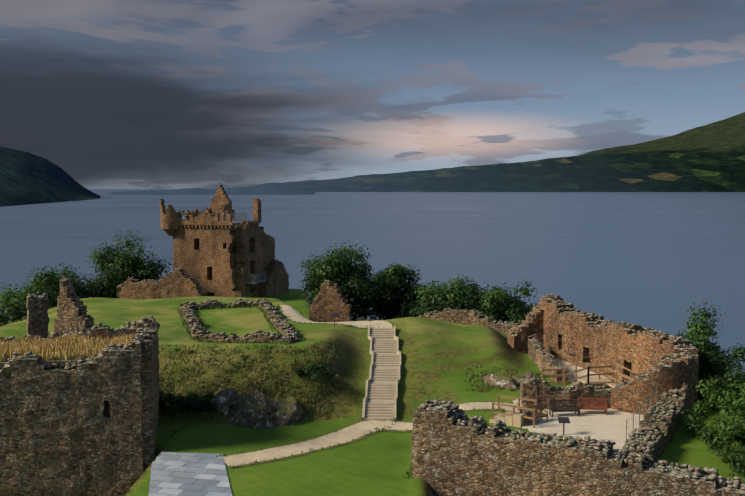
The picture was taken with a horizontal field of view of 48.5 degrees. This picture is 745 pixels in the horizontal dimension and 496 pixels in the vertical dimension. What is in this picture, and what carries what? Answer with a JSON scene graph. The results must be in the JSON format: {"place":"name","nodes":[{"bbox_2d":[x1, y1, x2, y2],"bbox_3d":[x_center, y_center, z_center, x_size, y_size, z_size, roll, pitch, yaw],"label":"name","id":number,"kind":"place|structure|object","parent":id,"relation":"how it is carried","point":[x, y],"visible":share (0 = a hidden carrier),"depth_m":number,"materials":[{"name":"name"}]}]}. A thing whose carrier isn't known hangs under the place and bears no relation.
{"place":"outdoors","nodes":[
{"label":"outdoors","id":0,"kind":"place"},
{"bbox_2d":[0,146,100,206],"bbox_3d":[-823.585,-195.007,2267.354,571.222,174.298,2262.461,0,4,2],"label":"shore hill","id":1,"kind":"structure","parent":0,"point":[27,178],"depth_m":2008.16,"materials":[{"name":"green plant"}]},
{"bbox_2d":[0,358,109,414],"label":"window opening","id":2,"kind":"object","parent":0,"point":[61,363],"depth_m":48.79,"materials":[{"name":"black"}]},
{"bbox_2d":[0,330,133,361],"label":"dry grass","id":3,"kind":"structure","parent":0,"point":[71,347],"depth_m":50.43,"materials":[{"name":"yellow plant"}]},
{"bbox_2d":[148,452,231,495],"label":"gate paving","id":4,"kind":"structure","parent":0,"point":[187,474],"depth_m":45.76,"materials":[{"name":"grey stone"}]},
{"bbox_2d":[107,187,314,194],"bbox_3d":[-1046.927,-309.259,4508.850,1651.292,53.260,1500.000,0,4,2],"label":"distant hills","id":5,"kind":"structure","parent":0,"point":[249,191],"depth_m":4423.86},
{"bbox_2d":[223,419,397,468],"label":"lawn path","id":6,"kind":"structure","parent":0,"point":[349,433],"depth_m":50.99,"materials":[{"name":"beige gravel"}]},
{"bbox_2d":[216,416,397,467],"bbox_3d":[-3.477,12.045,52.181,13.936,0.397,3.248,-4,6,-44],"label":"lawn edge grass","id":7,"kind":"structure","parent":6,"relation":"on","point":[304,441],"depth_m":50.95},
{"bbox_2d":[279,305,392,327],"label":"path","id":8,"kind":"structure","parent":0,"point":[292,314],"depth_m":73.45,"materials":[{"name":"beige gravel"}]},
{"bbox_2d":[0,189,744,373],"bbox_3d":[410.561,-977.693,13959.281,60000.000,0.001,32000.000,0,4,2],"label":"loch water","id":9,"kind":"structure","parent":0,"point":[661,261],"depth_m":491.85,"materials":[{"name":"blue liquid"}]},
{"bbox_2d":[0,289,744,495],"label":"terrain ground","id":10,"kind":"structure","parent":0,"point":[437,356],"depth_m":59.24,"materials":[{"name":"green plant"}]},
{"bbox_2d":[0,284,21,303],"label":"tree leaves","id":11,"kind":"object","parent":10,"relation":"on","point":[5,293],"depth_m":89.88,"materials":[{"name":"green plant"}]},
{"bbox_2d":[26,296,49,339],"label":"stone pillar","id":12,"kind":"structure","parent":10,"relation":"on","point":[38,320],"depth_m":60.13,"materials":[{"name":"stone"}]},
{"bbox_2d":[27,293,47,297],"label":"stones","id":13,"kind":"object","parent":12,"relation":"on","point":[44,295],"visible":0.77,"depth_m":60.27,"materials":[{"name":"grey stone"}]},
{"bbox_2d":[0,282,84,325],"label":"bushes","id":14,"kind":"object","parent":10,"relation":"on","point":[11,311],"visible":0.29,"depth_m":83.25,"materials":[{"name":"green plant"}]},
{"bbox_2d":[14,263,95,298],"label":"tree","id":15,"kind":"object","parent":10,"relation":"on","point":[53,279],"visible":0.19,"depth_m":111.42,"materials":[{"name":"green plant"}]},
{"bbox_2d":[53,279,93,336],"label":"ruined wall","id":16,"kind":"structure","parent":10,"relation":"on","point":[69,313],"depth_m":62.85,"materials":[{"name":"stone"}]},
{"bbox_2d":[58,277,94,327],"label":"wall capstones","id":17,"kind":"object","parent":16,"relation":"attached to","point":[77,299],"visible":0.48,"depth_m":62.97,"materials":[{"name":"grey stone"}]},
{"bbox_2d":[0,322,159,495],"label":"ruined stone wall","id":18,"kind":"structure","parent":10,"relation":"on","point":[62,433],"depth_m":48.52,"materials":[{"name":"brown stone"}]},
{"bbox_2d":[0,315,155,372],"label":"wall coping stones","id":19,"kind":"object","parent":18,"relation":"on","point":[107,348],"visible":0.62,"depth_m":50.20,"materials":[{"name":"grey stone"}]},
{"bbox_2d":[116,287,121,298],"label":"ruined wall end","id":20,"kind":"object","parent":10,"relation":"on","point":[118,291],"visible":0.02,"depth_m":110.14,"materials":[{"name":"stone"}]},
{"bbox_2d":[73,228,174,297],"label":"tree leaves","id":21,"kind":"object","parent":10,"relation":"on","point":[119,266],"visible":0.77,"depth_m":119.67,"materials":[{"name":"green plant"}]},
{"bbox_2d":[119,269,204,298],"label":"ruined wall","id":22,"kind":"structure","parent":10,"relation":"on","point":[175,283],"depth_m":108.27,"materials":[{"name":"stone"}]},
{"bbox_2d":[121,267,203,294],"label":"wall coping stones","id":23,"kind":"object","parent":22,"relation":"on","point":[196,282],"visible":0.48,"depth_m":108.33,"materials":[{"name":"brown stone"}]},
{"bbox_2d":[159,393,184,411],"bbox_3d":[-13.978,10.484,56.338,2.250,1.228,2.833,0,4,2],"label":"shrub","id":24,"kind":"object","parent":10,"relation":"on","point":[169,397],"visible":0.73,"depth_m":56.11,"materials":[{"name":"green plant"}]},
{"bbox_2d":[180,304,204,339],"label":"chapel foundation","id":25,"kind":"object","parent":10,"relation":"on","point":[189,323],"visible":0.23,"depth_m":70.59,"materials":[{"name":"grey stone"}]},
{"bbox_2d":[180,301,203,337],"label":"chapel foundation stones","id":26,"kind":"object","parent":25,"relation":"on","point":[193,317],"visible":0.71,"depth_m":71.12,"materials":[{"name":"grey stone"}]},
{"bbox_2d":[178,391,217,413],"bbox_3d":[-11.776,10.569,56.388,2.915,1.386,1.974,1,4,19],"label":"shrub","id":27,"kind":"object","parent":10,"relation":"on","point":[201,404],"visible":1,"depth_m":56.01,"materials":[{"name":"green plant"}]},
{"bbox_2d":[210,388,236,415],"bbox_3d":[-10.144,10.890,57.694,2.050,2.320,3.224,-6,-9,14],"label":"outcrop rock","id":28,"kind":"object","parent":10,"relation":"on","point":[224,399],"visible":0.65,"depth_m":56.54,"materials":[{"name":"grey stone"}]},
{"bbox_2d":[160,175,288,297],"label":"castle tower","id":29,"kind":"structure","parent":10,"relation":"on","point":[216,252],"depth_m":124.72,"materials":[{"name":"stone"}]},
{"bbox_2d":[192,301,258,309],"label":"chapel foundation","id":30,"kind":"object","parent":10,"relation":"on","point":[211,305],"visible":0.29,"depth_m":81.18,"materials":[{"name":"grey stone"}]},
{"bbox_2d":[190,299,261,308],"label":"chapel foundation stones","id":31,"kind":"object","parent":30,"relation":"on","point":[223,304],"visible":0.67,"depth_m":81.57,"materials":[{"name":"grey stone"}]},
{"bbox_2d":[198,333,292,343],"bbox_3d":[-9.888,7.286,64.681,7.842,1.484,1.117,1,4,13],"label":"chapel foundation","id":32,"kind":"object","parent":10,"relation":"on","point":[260,337],"visible":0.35,"depth_m":64.11,"materials":[{"name":"grey stone"}]},
{"bbox_2d":[198,329,296,341],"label":"chapel foundation stones","id":33,"kind":"object","parent":32,"relation":"on","point":[254,334],"visible":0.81,"depth_m":64.31,"materials":[{"name":"stone"}]},
{"bbox_2d":[231,390,277,428],"bbox_3d":[-8.006,11.861,57.067,3.702,4.206,5.747,11,-6,-16],"label":"outcrop rock","id":34,"kind":"object","parent":10,"relation":"on","point":[255,408],"visible":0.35,"depth_m":55.38,"materials":[{"name":"grey stone"}]},
{"bbox_2d":[259,303,299,341],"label":"chapel foundation","id":35,"kind":"object","parent":10,"relation":"on","point":[272,320],"visible":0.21,"depth_m":71.34,"materials":[{"name":"grey stone"}]},
{"bbox_2d":[259,298,297,339],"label":"chapel foundation stones","id":36,"kind":"object","parent":35,"relation":"on","point":[276,317],"visible":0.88,"depth_m":70.46,"materials":[{"name":"grey stone"}]},
{"bbox_2d":[269,396,303,425],"bbox_3d":[-6.205,11.816,57.283,2.989,2.885,4.177,-3,2,-1],"label":"outcrop rock","id":37,"kind":"object","parent":10,"relation":"on","point":[288,411],"visible":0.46,"depth_m":56.02,"materials":[{"name":"grey stone"}]},
{"bbox_2d":[294,362,334,380],"bbox_3d":[-4.332,8.806,59.346,2.867,1.305,2.692,2,5,31],"label":"shrub","id":38,"kind":"object","parent":10,"relation":"on","point":[315,370],"visible":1,"depth_m":59.11,"materials":[{"name":"green plant"}]},
{"bbox_2d":[309,281,351,321],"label":"gable ruin","id":39,"kind":"object","parent":10,"relation":"on","point":[328,300],"visible":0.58,"depth_m":89.89,"materials":[{"name":"stone"}]},
{"bbox_2d":[310,280,350,308],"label":"gable coping stones","id":40,"kind":"object","parent":39,"relation":"on","point":[336,288],"visible":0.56,"depth_m":90.08,"materials":[{"name":"stone"}]},
{"bbox_2d":[155,303,506,477],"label":"grass","id":41,"kind":"structure","parent":10,"relation":"on","point":[176,431],"depth_m":65.10,"materials":[{"name":"green plant"}]},
{"bbox_2d":[330,313,338,325],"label":"lectern","id":42,"kind":"object","parent":10,"relation":"on","point":[334,315],"visible":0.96,"depth_m":71.36,"materials":[{"name":"grey metal"}]},
{"bbox_2d":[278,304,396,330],"bbox_3d":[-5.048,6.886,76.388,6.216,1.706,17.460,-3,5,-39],"label":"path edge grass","id":43,"kind":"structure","parent":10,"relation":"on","point":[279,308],"depth_m":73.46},
{"bbox_2d":[159,337,540,424],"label":"bank tussocks","id":44,"kind":"object","parent":10,"relation":"on","point":[489,387],"visible":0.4,"depth_m":59.37,"materials":[{"name":"green plant"}]},
{"bbox_2d":[362,325,400,420],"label":"mound stairs","id":45,"kind":"structure","parent":10,"relation":"on","point":[381,392],"depth_m":62.36,"materials":[{"name":"stone"}]},
{"bbox_2d":[374,400,520,431],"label":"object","id":46,"kind":"structure","parent":10,"relation":"on","point":[502,410],"depth_m":54.65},
{"bbox_2d":[423,310,513,334],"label":"curtain wall","id":47,"kind":"structure","parent":10,"relation":"on","point":[468,318],"depth_m":84.47,"materials":[{"name":"brown stone"}]},
{"bbox_2d":[419,308,515,326],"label":"curtain wall top stones","id":48,"kind":"object","parent":47,"relation":"on","point":[479,314],"visible":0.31,"depth_m":84.58,"materials":[{"name":"stone"}]},
{"bbox_2d":[483,373,519,389],"bbox_3d":[9.307,10.596,61.269,2.506,2.774,4.924,-11,-4,-29],"label":"outcrop rock","id":49,"kind":"object","parent":10,"relation":"on","point":[505,381],"visible":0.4,"depth_m":60.15,"materials":[{"name":"grey stone"}]},
{"bbox_2d":[473,279,536,323],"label":"bush","id":50,"kind":"object","parent":10,"relation":"on","point":[501,306],"visible":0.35,"depth_m":94.60,"materials":[{"name":"green plant"}]},
{"bbox_2d":[489,409,530,426],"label":"entrance steps","id":51,"kind":"structure","parent":10,"relation":"on","point":[516,419],"depth_m":50.33,"materials":[{"name":"beige stone"}]},
{"bbox_2d":[492,402,534,427],"bbox_3d":[8.566,10.218,50.409,2.844,1.280,0.177,3,5,33],"label":"entrance fence","id":52,"kind":"object","parent":10,"relation":"on","point":[513,407],"visible":0.79,"depth_m":50.33,"materials":[{"name":"brown wood"}]},
{"bbox_2d":[498,395,536,413],"bbox_3d":[9.169,10.072,52.426,2.607,1.280,0.148,2,5,28],"label":"entrance fence","id":53,"kind":"object","parent":10,"relation":"on","point":[518,398],"visible":0.5,"depth_m":52.33,"materials":[{"name":"brown wood"}]},
{"bbox_2d":[512,374,524,385],"bbox_3d":[10.828,10.526,60.940,3.192,2.343,2.233,-22,11,-41],"label":"outcrop rock","id":54,"kind":"object","parent":10,"relation":"on","point":[517,377],"visible":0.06,"depth_m":60.81,"materials":[{"name":"grey stone"}]},
{"bbox_2d":[507,304,543,352],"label":"ruined wall","id":55,"kind":"structure","parent":10,"relation":"on","point":[518,341],"depth_m":72.12,"materials":[{"name":"stone"}]},
{"bbox_2d":[509,296,547,337],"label":"wall capstones","id":56,"kind":"object","parent":55,"relation":"on","point":[521,325],"visible":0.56,"depth_m":72.40,"materials":[{"name":"grey stone"}]},
{"bbox_2d":[520,376,537,406],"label":"stone pillar","id":57,"kind":"structure","parent":10,"relation":"on","point":[525,391],"depth_m":53.75,"materials":[{"name":"brown stone"}]},
{"bbox_2d":[520,372,535,384],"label":"stones","id":58,"kind":"object","parent":57,"relation":"on","point":[526,381],"visible":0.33,"depth_m":54.66,"materials":[{"name":"grey stone"}]},
{"bbox_2d":[524,371,540,378],"bbox_3d":[11.765,10.348,62.651,2.303,2.062,2.701,-4,-2,-17],"label":"outcrop rock","id":59,"kind":"object","parent":10,"relation":"on","point":[534,374],"visible":0.04,"depth_m":62.21,"materials":[{"name":"grey stone"}]},
{"bbox_2d":[528,336,567,381],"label":"stone wall","id":60,"kind":"structure","parent":10,"relation":"on","point":[538,360],"depth_m":65.33,"materials":[{"name":"brown stone"}]},
{"bbox_2d":[528,334,564,368],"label":"wall coping stones","id":61,"kind":"object","parent":60,"relation":"on","point":[541,351],"visible":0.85,"depth_m":65.13,"materials":[{"name":"grey stone"}]},
{"bbox_2d":[541,362,576,384],"bbox_3d":[13.655,9.215,60.676,2.608,1.799,0.344,0,4,-1],"label":"wooden railing","id":62,"kind":"object","parent":10,"relation":"on","point":[563,369],"visible":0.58,"depth_m":60.60,"materials":[{"name":"brown wood"}]},
{"bbox_2d":[541,367,588,387],"bbox_3d":[13.710,9.345,58.883,3.434,1.800,0.179,0,4,-3],"label":"wooden railing","id":63,"kind":"object","parent":10,"relation":"on","point":[587,376],"visible":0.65,"depth_m":58.87,"materials":[{"name":"brown wood"}]},
{"bbox_2d":[527,378,610,409],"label":"low stone wall","id":64,"kind":"structure","parent":10,"relation":"on","point":[545,394],"depth_m":53.82,"materials":[{"name":"brown stone"}]},
{"bbox_2d":[528,374,608,391],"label":"wall coping stones","id":65,"kind":"object","parent":64,"relation":"on","point":[568,387],"visible":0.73,"depth_m":54.12,"materials":[{"name":"stone"}]},
{"bbox_2d":[505,358,643,449],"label":"court floor","id":66,"kind":"structure","parent":10,"relation":"on","point":[600,424],"depth_m":50.59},
{"bbox_2d":[520,404,547,425],"bbox_3d":[9.907,10.239,50.781,1.767,0.947,0.648,-3,5,-32],"label":"bench","id":67,"kind":"object","parent":66,"relation":"on","point":[539,415],"visible":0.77,"depth_m":50.95,"materials":[{"name":"brown wood"}]},
{"bbox_2d":[549,399,578,416],"bbox_3d":[12.114,10.129,52.312,1.750,0.947,0.639,0,4,-5],"label":"bench","id":68,"kind":"object","parent":66,"relation":"on","point":[554,408],"visible":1,"depth_m":52.48,"materials":[{"name":"brown wood"}]},
{"bbox_2d":[558,417,569,434],"bbox_3d":[11.146,10.425,48.230,0.640,1.040,0.440,0,4,2],"label":"information sign","id":69,"kind":"object","parent":66,"relation":"on","point":[563,420],"visible":0.82,"depth_m":48.20,"materials":[{"name":"grey metal"}]},
{"bbox_2d":[578,397,606,414],"bbox_3d":[14.033,10.094,52.804,1.750,0.947,0.638,0,4,6],"label":"bench","id":70,"kind":"object","parent":66,"relation":"on","point":[602,406],"visible":0.92,"depth_m":52.95,"materials":[{"name":"red wood"}]},
{"bbox_2d":[577,376,620,387],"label":"viewing platform","id":71,"kind":"structure","parent":66,"relation":"on","point":[596,380],"depth_m":59.75,"materials":[{"name":"beige wood"}]},
{"bbox_2d":[589,365,613,382],"bbox_3d":[16.329,9.061,59.202,2.138,1.280,0.138,-1,4,-16],"label":"platform fence","id":72,"kind":"object","parent":71,"relation":"on","point":[612,366],"visible":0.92,"depth_m":59.23,"materials":[{"name":"brown wood"}]},
{"bbox_2d":[598,363,632,384],"bbox_3d":[17.215,9.347,58.372,0.147,1.730,3.814,-2,5,-24],"label":"wooden railing","id":73,"kind":"object","parent":66,"relation":"on","point":[616,372],"visible":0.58,"depth_m":58.52,"materials":[{"name":"brown wood"}]},
{"bbox_2d":[613,362,635,378],"bbox_3d":[18.402,9.309,58.902,0.147,1.730,3.814,-2,5,-24],"label":"wooden railing","id":74,"kind":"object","parent":66,"relation":"on","point":[614,364],"depth_m":59.56,"materials":[{"name":"brown wood"}]},
{"bbox_2d":[411,400,744,495],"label":"wall","id":75,"kind":"structure","parent":10,"relation":"on","point":[449,457],"depth_m":42.47,"materials":[{"name":"stone"}]},
{"bbox_2d":[415,399,744,490],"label":"wall coping stones","id":76,"kind":"object","parent":75,"relation":"on","point":[633,457],"depth_m":41.43,"materials":[{"name":"grey stone"}]},
{"bbox_2d":[539,297,693,382],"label":"court wall","id":77,"kind":"structure","parent":10,"relation":"on","point":[578,337],"depth_m":64.12,"materials":[{"name":"stone"}]},
{"bbox_2d":[542,293,690,343],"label":"wall coping stones","id":78,"kind":"object","parent":77,"relation":"on","point":[651,332],"visible":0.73,"depth_m":63.55,"materials":[{"name":"grey stone"}]},
{"bbox_2d":[608,346,698,414],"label":"stone wall","id":79,"kind":"structure","parent":10,"relation":"on","point":[638,391],"depth_m":52.65,"materials":[{"name":"stone"}]},
{"bbox_2d":[608,343,696,391],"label":"wall coping stones","id":80,"kind":"object","parent":79,"relation":"on","point":[685,355],"visible":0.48,"depth_m":53.25,"materials":[{"name":"grey stone"}]},
{"bbox_2d":[622,384,688,462],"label":"court wall","id":81,"kind":"structure","parent":10,"relation":"on","point":[663,440],"depth_m":47.15,"materials":[{"name":"grey stone"}]},
{"bbox_2d":[626,384,658,439],"bbox_3d":[16.010,9.518,48.573,0.054,1.400,10.296,2,5,29],"label":"wire fence","id":82,"kind":"object","parent":81,"relation":"attached to","point":[641,412],"visible":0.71,"depth_m":47.10,"materials":[{"name":"silver metal"}]},
{"bbox_2d":[624,381,686,456],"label":"wall coping stones","id":83,"kind":"object","parent":81,"relation":"on","point":[669,405],"visible":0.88,"depth_m":45.42,"materials":[{"name":"grey stone"}]},
{"bbox_2d":[675,302,744,404],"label":"tree","id":84,"kind":"object","parent":10,"relation":"on","point":[713,360],"depth_m":56.88,"materials":[{"name":"green plant"}]},
{"bbox_2d":[680,375,744,439],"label":"slope bush leaves","id":85,"kind":"object","parent":10,"relation":"on","point":[715,386],"visible":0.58,"depth_m":48.08,"materials":[{"name":"green plant"}]},
{"bbox_2d":[695,410,744,470],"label":"slope bush leaves","id":86,"kind":"object","parent":10,"relation":"on","point":[731,429],"visible":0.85,"depth_m":43.17,"materials":[{"name":"green plant"}]},
{"bbox_2d":[699,366,744,409],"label":"tree leaves","id":87,"kind":"object","parent":10,"relation":"on","point":[736,375],"depth_m":53.62,"materials":[{"name":"green plant"}]},
{"bbox_2d":[718,390,744,448],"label":"slope bush leaves","id":88,"kind":"object","parent":10,"relation":"on","point":[731,410],"visible":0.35,"depth_m":45.14,"materials":[{"name":"green plant"}]},
{"bbox_2d":[723,444,744,476],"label":"slope bush leaves","id":89,"kind":"object","parent":10,"relation":"on","point":[739,460],"visible":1,"depth_m":39.47,"materials":[{"name":"green plant"}]},
{"bbox_2d":[734,383,744,413],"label":"slope bush leaves","id":90,"kind":"object","parent":10,"relation":"on","point":[740,388],"visible":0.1,"depth_m":48.06,"materials":[{"name":"green plant"}]},
{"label":"shore tree trunk","id":91,"kind":"object","parent":10,"relation":"on","visible":0},
{"bbox_2d":[298,241,388,320],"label":"tree leaves","id":92,"kind":"object","parent":91,"relation":"attached to","point":[356,287],"visible":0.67,"depth_m":110.44,"materials":[{"name":"green plant"}]},
{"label":"shore tree trunk","id":93,"kind":"object","parent":10,"relation":"on","visible":0},
{"bbox_2d":[370,262,429,319],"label":"shore tree leaves","id":94,"kind":"object","parent":93,"relation":"attached to","point":[398,303],"visible":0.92,"depth_m":110.83,"materials":[{"name":"green plant"}]},
{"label":"shore tree trunk","id":95,"kind":"object","parent":10,"relation":"on","visible":0},
{"bbox_2d":[409,274,516,316],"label":"shore tree leaves","id":96,"kind":"object","parent":95,"relation":"on","point":[459,295],"visible":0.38,"depth_m":96.80,"materials":[{"name":"green plant"}]},
{"bbox_2d":[0,0,744,188],"label":"sky","id":97,"kind":"structure","parent":0,"point":[115,94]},
{"bbox_2d":[377,401,517,431],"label":"court path","id":98,"kind":"structure","parent":0,"point":[402,426],"depth_m":55.04,"materials":[{"name":"beige stone"}]},
{"bbox_2d":[248,112,744,191],"bbox_3d":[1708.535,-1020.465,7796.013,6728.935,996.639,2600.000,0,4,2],"label":"shore hill","id":99,"kind":"structure","parent":0,"point":[710,157],"depth_m":7624.60,"materials":[{"name":"green plant"}]}
]}

